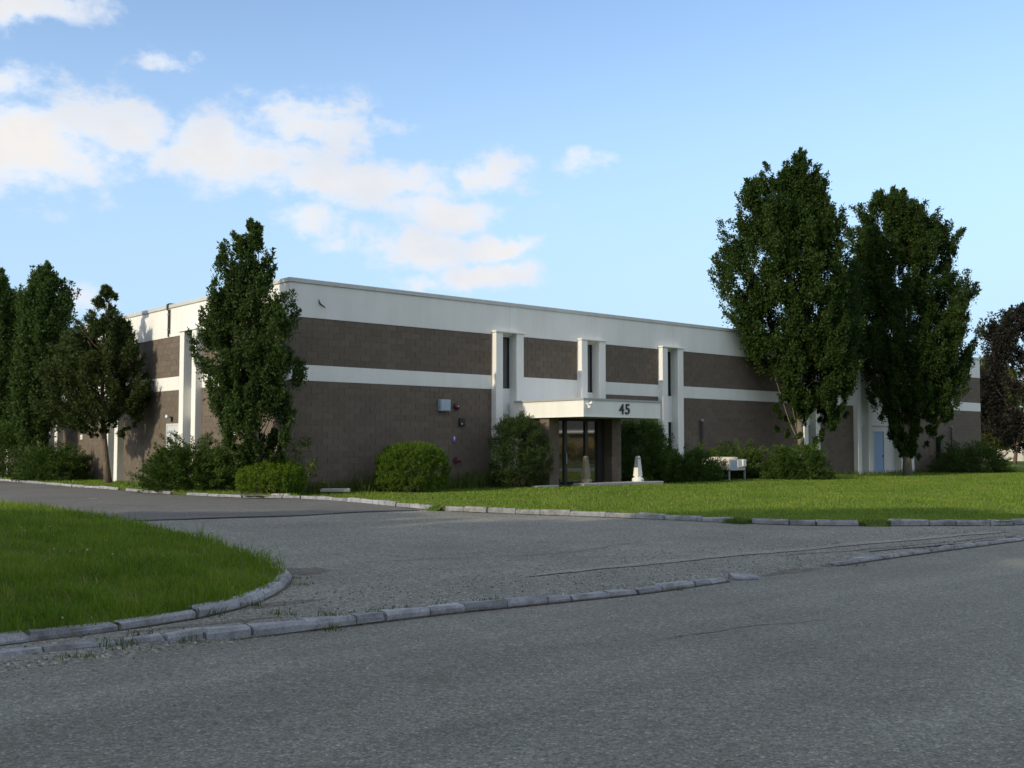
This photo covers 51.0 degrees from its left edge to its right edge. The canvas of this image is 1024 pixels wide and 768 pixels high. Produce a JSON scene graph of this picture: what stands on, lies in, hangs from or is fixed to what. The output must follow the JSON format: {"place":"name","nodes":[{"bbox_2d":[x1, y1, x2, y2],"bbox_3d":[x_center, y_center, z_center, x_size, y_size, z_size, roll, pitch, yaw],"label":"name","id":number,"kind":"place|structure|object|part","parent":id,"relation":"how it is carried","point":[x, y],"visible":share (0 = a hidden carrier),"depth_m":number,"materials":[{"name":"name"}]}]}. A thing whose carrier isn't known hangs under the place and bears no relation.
{"place":"outdoors","nodes":[
{"label":"outdoors","id":0,"kind":"place"},
{"bbox_2d":[0,499,286,633],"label":"verge","id":1,"kind":"structure","parent":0,"point":[104,620],"depth_m":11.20,"materials":[{"name":"green plant"}]},
{"bbox_2d":[11,478,298,495],"bbox_3d":[-21.557,4.159,47.486,2.609,0.001,46.340,3,-4,-41],"label":"planting bed","id":2,"kind":"object","parent":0,"point":[174,491],"visible":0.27,"depth_m":35.73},
{"bbox_2d":[0,267,22,476],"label":"hornbeam tree","id":3,"kind":"object","parent":2,"relation":"on","point":[8,316],"visible":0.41,"depth_m":49.10,"materials":[{"name":"green plant"}]},
{"bbox_2d":[0,417,51,478],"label":"juniper shrub","id":4,"kind":"object","parent":2,"relation":"on","point":[7,436],"visible":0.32,"depth_m":46.97,"materials":[{"name":"green plant"}]},
{"bbox_2d":[2,260,81,458],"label":"hornbeam tree","id":5,"kind":"object","parent":2,"relation":"on","point":[42,296],"visible":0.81,"depth_m":45.51,"materials":[{"name":"green plant"}]},
{"bbox_2d":[10,439,96,481],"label":"juniper shrub","id":6,"kind":"object","parent":2,"relation":"on","point":[60,463],"visible":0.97,"depth_m":43.42,"materials":[{"name":"green plant"}]},
{"bbox_2d":[28,284,154,482],"bbox_3d":[-15.619,0.013,40.057,4.710,7.658,2.866,0,-3,0],"label":"deciduous tree","id":7,"kind":"object","parent":2,"relation":"on","point":[84,355],"visible":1,"depth_m":39.72,"materials":[{"name":"green plant"}]},
{"bbox_2d":[0,474,298,495],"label":"grass strip","id":8,"kind":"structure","parent":2,"relation":"on","point":[99,480],"depth_m":38.05,"materials":[{"name":"green plant"}]},
{"bbox_2d":[162,488,231,491],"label":"mulch","id":9,"kind":"object","parent":2,"relation":"on","point":[198,491],"visible":0.19,"depth_m":33.81,"materials":[{"name":"brown soil"}]},
{"bbox_2d":[126,429,241,492],"bbox_3d":[-10.455,2.494,34.574,3.608,2.109,4.749,3,-4,-41],"label":"juniper shrub","id":10,"kind":"object","parent":9,"relation":"on","point":[176,466],"visible":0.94,"depth_m":33.73,"materials":[{"name":"green plant"}]},
{"bbox_2d":[185,216,308,492],"bbox_3d":[-7.732,-0.815,31.720,3.676,8.360,2.150,0,-3,0],"label":"hornbeam tree","id":11,"kind":"object","parent":2,"relation":"on","point":[249,376],"visible":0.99,"depth_m":31.39,"materials":[{"name":"green plant"}]},
{"bbox_2d":[226,492,284,495],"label":"mulch","id":12,"kind":"object","parent":2,"relation":"on","point":[248,494],"visible":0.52,"depth_m":31.13,"materials":[{"name":"brown soil"}]},
{"bbox_2d":[234,457,307,493],"bbox_3d":[-7.134,2.745,31.807,2.205,1.289,1.851,0,-3,0],"label":"clipped yew","id":13,"kind":"object","parent":12,"relation":"on","point":[244,481],"visible":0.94,"depth_m":31.28,"materials":[{"name":"green plant"}]},
{"bbox_2d":[269,435,325,494],"bbox_3d":[-6.438,2.450,32.016,1.544,1.954,1.408,-2,-4,35],"label":"sapling","id":14,"kind":"object","parent":2,"relation":"on","point":[311,463],"visible":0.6,"depth_m":32.05,"materials":[{"name":"green plant"}]},
{"bbox_2d":[0,481,415,519],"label":"parking lot","id":15,"kind":"structure","parent":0,"point":[130,504],"depth_m":27.38,"materials":[{"name":"grey asphalt"}]},
{"bbox_2d":[137,510,415,520],"bbox_3d":[-5.682,2.812,22.821,8.507,0.032,0.699,3,-4,-39],"label":"asphalt seam","id":16,"kind":"object","parent":15,"relation":"on","point":[274,516],"visible":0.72,"depth_m":22.83,"materials":[{"name":"black asphalt"}]},
{"bbox_2d":[0,541,1023,767],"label":"street","id":17,"kind":"structure","parent":0,"point":[914,661],"depth_m":7.12,"materials":[{"name":"grey asphalt"}]},
{"bbox_2d":[0,578,730,656],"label":"street kerb","id":18,"kind":"structure","parent":17,"relation":"on","point":[262,629],"depth_m":9.61,"materials":[{"name":"concrete"}]},
{"bbox_2d":[14,550,959,686],"bbox_3d":[0.406,2.208,10.548,17.943,0.014,0.815,3,-4,-41],"label":"street grit","id":19,"kind":"object","parent":17,"relation":"on","point":[351,628],"visible":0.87,"depth_m":8.47,"materials":[{"name":"gravel"}]},
{"bbox_2d":[728,573,760,580],"bbox_3d":[2.796,2.348,12.925,0.354,0.104,0.209,5,6,-12],"label":"kerb stone","id":20,"kind":"object","parent":17,"relation":"on","point":[736,576],"visible":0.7,"depth_m":12.86,"materials":[{"name":"stone"}]},
{"bbox_2d":[668,619,841,638],"bbox_3d":[2.137,2.146,9.468,2.134,0.001,0.185,2,-4,-29],"label":"crack","id":21,"kind":"object","parent":17,"relation":"on","point":[752,625],"visible":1,"depth_m":9.56,"materials":[{"name":"black asphalt"}]},
{"bbox_2d":[762,568,823,575],"bbox_3d":[3.506,2.388,13.624,1.682,0.013,0.368,3,-4,-42],"label":"dirt patch","id":22,"kind":"object","parent":17,"relation":"on","point":[790,571],"visible":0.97,"depth_m":13.67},
{"bbox_2d":[820,564,837,567],"bbox_3d":[4.293,2.431,14.380,0.730,0.015,0.280,2,-4,-37],"label":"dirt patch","id":23,"kind":"object","parent":17,"relation":"on","point":[824,565],"visible":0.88,"depth_m":14.30,"materials":[{"name":"grey asphalt"}]},
{"bbox_2d":[829,536,1023,565],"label":"street kerb","id":24,"kind":"structure","parent":17,"relation":"on","point":[856,560],"depth_m":16.02,"materials":[{"name":"concrete"}]},
{"bbox_2d":[0,498,1023,671],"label":"driveway","id":25,"kind":"structure","parent":0,"point":[354,546],"depth_m":15.61,"materials":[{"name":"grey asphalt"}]},
{"bbox_2d":[0,478,300,498],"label":"planting bed kerb","id":26,"kind":"structure","parent":25,"relation":"on","point":[170,492],"depth_m":33.50,"materials":[{"name":"concrete"}]},
{"bbox_2d":[120,488,266,496],"bbox_3d":[-16.426,3.779,39.968,1.371,0.110,28.386,3,-5,-45],"label":"bed edge","id":27,"kind":"object","parent":25,"relation":"on","point":[186,493],"visible":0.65,"depth_m":32.65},
{"bbox_2d":[116,616,280,633],"bbox_3d":[-2.725,2.093,9.307,1.951,0.024,0.200,3,-5,-44],"label":"grit patch","id":28,"kind":"object","parent":25,"relation":"on","point":[202,624],"visible":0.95,"depth_m":9.32,"materials":[{"name":"grey gravel"}]},
{"bbox_2d":[232,599,325,610],"bbox_3d":[-2.320,2.164,10.559,1.427,0.018,0.352,3,-5,-43],"label":"grit patch","id":29,"kind":"object","parent":25,"relation":"on","point":[280,603],"visible":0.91,"depth_m":10.52,"materials":[{"name":"grey gravel"}]},
{"bbox_2d":[286,567,339,575],"bbox_3d":[-2.617,2.314,13.261,1.060,0.020,1.100,-3,-4,40],"label":"grit patch","id":30,"kind":"object","parent":25,"relation":"on","point":[305,571],"visible":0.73,"depth_m":13.28,"materials":[{"name":"grey gravel"}]},
{"bbox_2d":[427,506,441,510],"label":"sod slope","id":31,"kind":"structure","parent":25,"relation":"on","point":[433,508],"depth_m":25.13,"materials":[{"name":"green plant"}]},
{"bbox_2d":[49,505,893,660],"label":"joint weeds","id":32,"kind":"object","parent":25,"relation":"on","point":[734,520],"visible":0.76,"depth_m":9.89,"materials":[{"name":"green plant"}]},
{"bbox_2d":[374,541,642,561],"bbox_3d":[0.259,2.447,15.596,5.409,0.019,0.575,3,-4,-38],"label":"crack","id":33,"kind":"object","parent":25,"relation":"on","point":[513,555],"visible":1,"depth_m":15.38,"materials":[{"name":"black asphalt"}]},
{"bbox_2d":[532,485,558,487],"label":"edging block","id":34,"kind":"structure","parent":25,"relation":"on","point":[533,486],"depth_m":36.62,"materials":[{"name":"concrete"}]},
{"bbox_2d":[396,503,1013,525],"bbox_3d":[37.489,4.246,47.502,92.048,0.157,16.224,2,-4,-31],"label":"lawn edge","id":35,"kind":"object","parent":25,"relation":"on","point":[749,520],"visible":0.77,"depth_m":21.06,"materials":[{"name":"green plant"}]},
{"bbox_2d":[531,532,1000,575],"bbox_3d":[4.504,2.487,16.250,11.193,0.022,0.468,2,-4,-37],"label":"asphalt patch","id":36,"kind":"object","parent":25,"relation":"on","point":[710,556],"visible":1,"depth_m":15.40,"materials":[{"name":"grey asphalt"}]},
{"bbox_2d":[865,521,889,526],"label":"sod slope","id":37,"kind":"structure","parent":25,"relation":"on","point":[883,523],"depth_m":20.73,"materials":[{"name":"green plant"}]},
{"bbox_2d":[788,536,1006,554],"bbox_3d":[6.187,2.521,16.783,6.109,0.020,0.201,2,-4,-33],"label":"crack","id":38,"kind":"object","parent":25,"relation":"on","point":[896,546],"visible":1,"depth_m":16.51,"materials":[{"name":"black asphalt"}]},
{"bbox_2d":[867,539,997,551],"bbox_3d":[6.657,2.519,16.762,3.534,0.017,0.182,2,-4,-35],"label":"crack","id":39,"kind":"object","parent":25,"relation":"on","point":[934,545],"visible":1,"depth_m":16.64,"materials":[{"name":"black asphalt"}]},
{"bbox_2d":[0,0,1023,406],"label":"sky","id":40,"kind":"structure","parent":0,"point":[579,155],"materials":[{"name":"blue"}]},
{"bbox_2d":[291,461,1023,521],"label":"lawn","id":41,"kind":"structure","parent":0,"point":[1020,465],"depth_m":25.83,"materials":[{"name":"green plant"}]},
{"bbox_2d":[320,488,350,491],"bbox_3d":[-5.386,3.240,32.732,0.900,0.110,0.400,0,-3,-6],"label":"utility cover","id":42,"kind":"object","parent":41,"relation":"on","point":[336,490],"visible":0.88,"depth_m":32.55,"materials":[{"name":"concrete"}]},
{"bbox_2d":[384,491,447,492],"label":"mulch","id":43,"kind":"object","parent":41,"relation":"on","point":[419,491],"visible":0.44,"depth_m":33.88,"materials":[{"name":"brown soil"}]},
{"bbox_2d":[372,439,452,491],"bbox_3d":[-3.130,2.631,33.749,2.595,1.811,2.217,3,-4,-41],"label":"clipped yew","id":44,"kind":"object","parent":43,"relation":"on","point":[426,455],"visible":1,"depth_m":33.18,"materials":[{"name":"green plant"}]},
{"bbox_2d":[4,277,980,491],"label":"office building","id":45,"kind":"structure","parent":41,"relation":"on","point":[388,366],"depth_m":38.84,"materials":[{"name":"brown brick"}]},
{"bbox_2d":[166,303,173,336],"bbox_3d":[-12.499,-2.357,39.695,0.594,1.250,0.185,3,-4,-41],"label":"roof conduit","id":46,"kind":"object","parent":45,"relation":"attached to","point":[168,326],"visible":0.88,"depth_m":39.54,"materials":[{"name":"grey metal"}]},
{"bbox_2d":[167,425,177,449],"bbox_3d":[-12.306,2.638,38.979,0.048,2.275,1.020,3,-4,-41],"label":"door","id":47,"kind":"structure","parent":45,"relation":"in","point":[169,427],"depth_m":39.07,"materials":[{"name":"grey paint"}]},
{"bbox_2d":[438,399,450,410],"bbox_3d":[-2.306,0.732,36.723,0.440,0.400,0.193,3,-4,-41],"label":"electrical box","id":48,"kind":"object","parent":45,"relation":"attached to","point":[444,404],"visible":1,"depth_m":36.62,"materials":[{"name":"grey metal"}]},
{"bbox_2d":[454,403,459,409],"bbox_3d":[-1.895,0.774,37.102,0.250,0.250,0.175,3,-4,-41],"label":"alarm bell","id":49,"kind":"object","parent":45,"relation":"attached to","point":[456,406],"visible":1,"depth_m":37.04,"materials":[{"name":"red metal"}]},
{"bbox_2d":[453,457,461,462],"bbox_3d":[-1.881,2.620,36.979,0.320,0.214,0.206,3,-4,-41],"label":"hose connection","id":50,"kind":"object","parent":45,"relation":"attached to","point":[455,459],"visible":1,"depth_m":36.98,"materials":[{"name":"red metal"}]},
{"bbox_2d":[459,418,464,425],"bbox_3d":[-1.735,1.318,37.252,0.240,0.270,0.105,3,-4,-41],"label":"strobe box","id":51,"kind":"object","parent":45,"relation":"attached to","point":[461,421],"visible":1,"depth_m":37.20,"materials":[{"name":"black plastic"}]},
{"bbox_2d":[503,337,508,388],"bbox_3d":[-0.389,-0.767,38.944,0.650,1.870,0.140,3,-4,-41],"label":"window","id":52,"kind":"structure","parent":45,"relation":"in","point":[505,339],"depth_m":39.05,"materials":[{"name":"black glass"}]},
{"bbox_2d":[588,345,591,392],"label":"window","id":53,"kind":"structure","parent":45,"relation":"in","point":[589,346],"depth_m":41.91,"materials":[{"name":"black glass"}]},
{"bbox_2d":[668,352,670,395],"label":"window","id":54,"kind":"structure","parent":45,"relation":"in","point":[669,365],"depth_m":45.02,"materials":[{"name":"black glass"}]},
{"bbox_2d":[668,422,670,446],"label":"window","id":55,"kind":"structure","parent":45,"relation":"in","point":[669,423],"depth_m":44.88,"materials":[{"name":"black glass"}]},
{"bbox_2d":[700,419,703,456],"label":"vent pipe","id":56,"kind":"object","parent":45,"relation":"attached to","point":[702,429],"visible":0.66,"depth_m":45.78,"materials":[{"name":"grey metal"}]},
{"bbox_2d":[874,432,883,472],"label":"door","id":57,"kind":"structure","parent":45,"relation":"in","point":[878,436],"depth_m":55.74,"materials":[{"name":"blue paint"}]},
{"bbox_2d":[872,398,894,472],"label":"door panel","id":58,"kind":"structure","parent":45,"relation":"in","point":[889,449],"depth_m":56.21,"materials":[{"name":"white paint"}]},
{"bbox_2d":[936,437,943,458],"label":"meter cabinet","id":59,"kind":"object","parent":45,"relation":"attached to","point":[940,446],"visible":0.27,"depth_m":59.37,"materials":[{"name":"black plastic"}]},
{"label":"cabinet door","id":60,"kind":"part","parent":59,"relation":"part of","materials":[{"name":"grey metal"}]},
{"bbox_2d":[573,481,662,486],"bbox_3d":[3.913,3.686,39.049,4.250,0.250,0.560,3,-4,-41],"label":"entrance step","id":61,"kind":"object","parent":41,"relation":"on","point":[622,482],"visible":0.43,"depth_m":38.69,"materials":[{"name":"concrete"}]},
{"bbox_2d":[580,456,591,482],"bbox_3d":[2.616,3.024,37.949,0.440,0.945,0.452,3,-4,-41],"label":"bollard post","id":62,"kind":"object","parent":61,"relation":"on","point":[585,475],"visible":1,"depth_m":37.87,"materials":[{"name":"white concrete"}]},
{"bbox_2d":[632,456,643,481],"bbox_3d":[4.665,3.138,39.749,0.440,0.945,0.452,3,-4,-41],"label":"bollard post","id":63,"kind":"object","parent":61,"relation":"on","point":[637,474],"visible":0.99,"depth_m":39.67,"materials":[{"name":"white concrete"}]},
{"bbox_2d":[305,467,975,493],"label":"wall weeds","id":64,"kind":"object","parent":41,"relation":"on","point":[471,481],"depth_m":36.07,"materials":[{"name":"green plant"}]},
{"bbox_2d":[707,146,868,454],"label":"hornbeam tree","id":65,"kind":"object","parent":41,"relation":"on","point":[792,226],"visible":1,"depth_m":47.14,"materials":[{"name":"green plant"}]},
{"bbox_2d":[842,184,984,474],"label":"hornbeam tree","id":66,"kind":"object","parent":41,"relation":"on","point":[923,365],"visible":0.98,"depth_m":52.12,"materials":[{"name":"green plant"}]},
{"bbox_2d":[971,301,1023,464],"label":"copper beech tree","id":67,"kind":"object","parent":41,"relation":"on","point":[1002,338],"visible":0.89,"depth_m":83.63,"materials":[{"name":"purple plant"}]},
{"bbox_2d":[979,354,1023,459],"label":"maple tree","id":68,"kind":"object","parent":41,"relation":"on","point":[996,442],"visible":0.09,"depth_m":94.69,"materials":[{"name":"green plant"}]},
{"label":"mulch","id":69,"kind":"structure","parent":41,"relation":"on","visible":0},
{"bbox_2d":[707,457,745,479],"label":"air conditioner","id":70,"kind":"object","parent":69,"relation":"on","point":[735,463],"visible":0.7,"depth_m":44.27,"materials":[{"name":"beige metal"}]},
{"bbox_2d":[703,438,774,478],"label":"juniper shrub","id":71,"kind":"object","parent":69,"relation":"on","point":[754,457],"visible":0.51,"depth_m":45.65,"materials":[{"name":"green plant"}]},
{"bbox_2d":[756,440,836,479],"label":"juniper shrub","id":72,"kind":"object","parent":69,"relation":"on","point":[793,464],"visible":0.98,"depth_m":44.76,"materials":[{"name":"green plant"}]},
{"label":"mulch","id":73,"kind":"structure","parent":41,"relation":"on","visible":0},
{"bbox_2d":[485,410,554,487],"bbox_3d":[0.202,2.297,36.913,2.705,2.853,2.395,3,-4,-41],"label":"yew bush","id":74,"kind":"object","parent":73,"relation":"on","point":[509,429],"visible":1,"depth_m":36.52,"materials":[{"name":"green plant"}]},
{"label":"mulch","id":75,"kind":"structure","parent":41,"relation":"on","visible":0},
{"bbox_2d":[621,418,679,483],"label":"juniper shrub","id":76,"kind":"object","parent":75,"relation":"on","point":[650,429],"visible":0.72,"depth_m":40.70,"materials":[{"name":"green plant"}]},
{"bbox_2d":[636,432,729,482],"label":"juniper shrub","id":77,"kind":"object","parent":75,"relation":"on","point":[693,465],"visible":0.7,"depth_m":41.87,"materials":[{"name":"green plant"}]},
{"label":"mulch","id":78,"kind":"structure","parent":41,"relation":"on","visible":0},
{"bbox_2d":[925,438,1017,472],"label":"juniper shrub","id":79,"kind":"object","parent":78,"relation":"on","point":[985,455],"visible":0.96,"depth_m":56.84,"materials":[{"name":"green plant"}]},
{"label":"ground","id":80,"kind":"structure","parent":0,"visible":0},
{"bbox_2d":[0,566,292,645],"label":"verge kerb","id":81,"kind":"structure","parent":80,"relation":"on","point":[201,611],"depth_m":9.32,"materials":[{"name":"concrete"}]},
{"bbox_2d":[301,496,1023,525],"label":"lawn kerb","id":82,"kind":"structure","parent":80,"relation":"on","point":[820,522],"depth_m":22.35,"materials":[{"name":"concrete"}]},
{"bbox_2d":[997,442,1023,460],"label":"cream warehouse","id":83,"kind":"structure","parent":80,"relation":"on","point":[1011,454],"depth_m":111.45,"materials":[{"name":"paint"}]},
{"bbox_2d":[1016,393,1023,407],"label":"distant woods","id":84,"kind":"object","parent":80,"relation":"on","point":[1019,404],"depth_m":137.05,"materials":[{"name":"green plant"}]}
]}

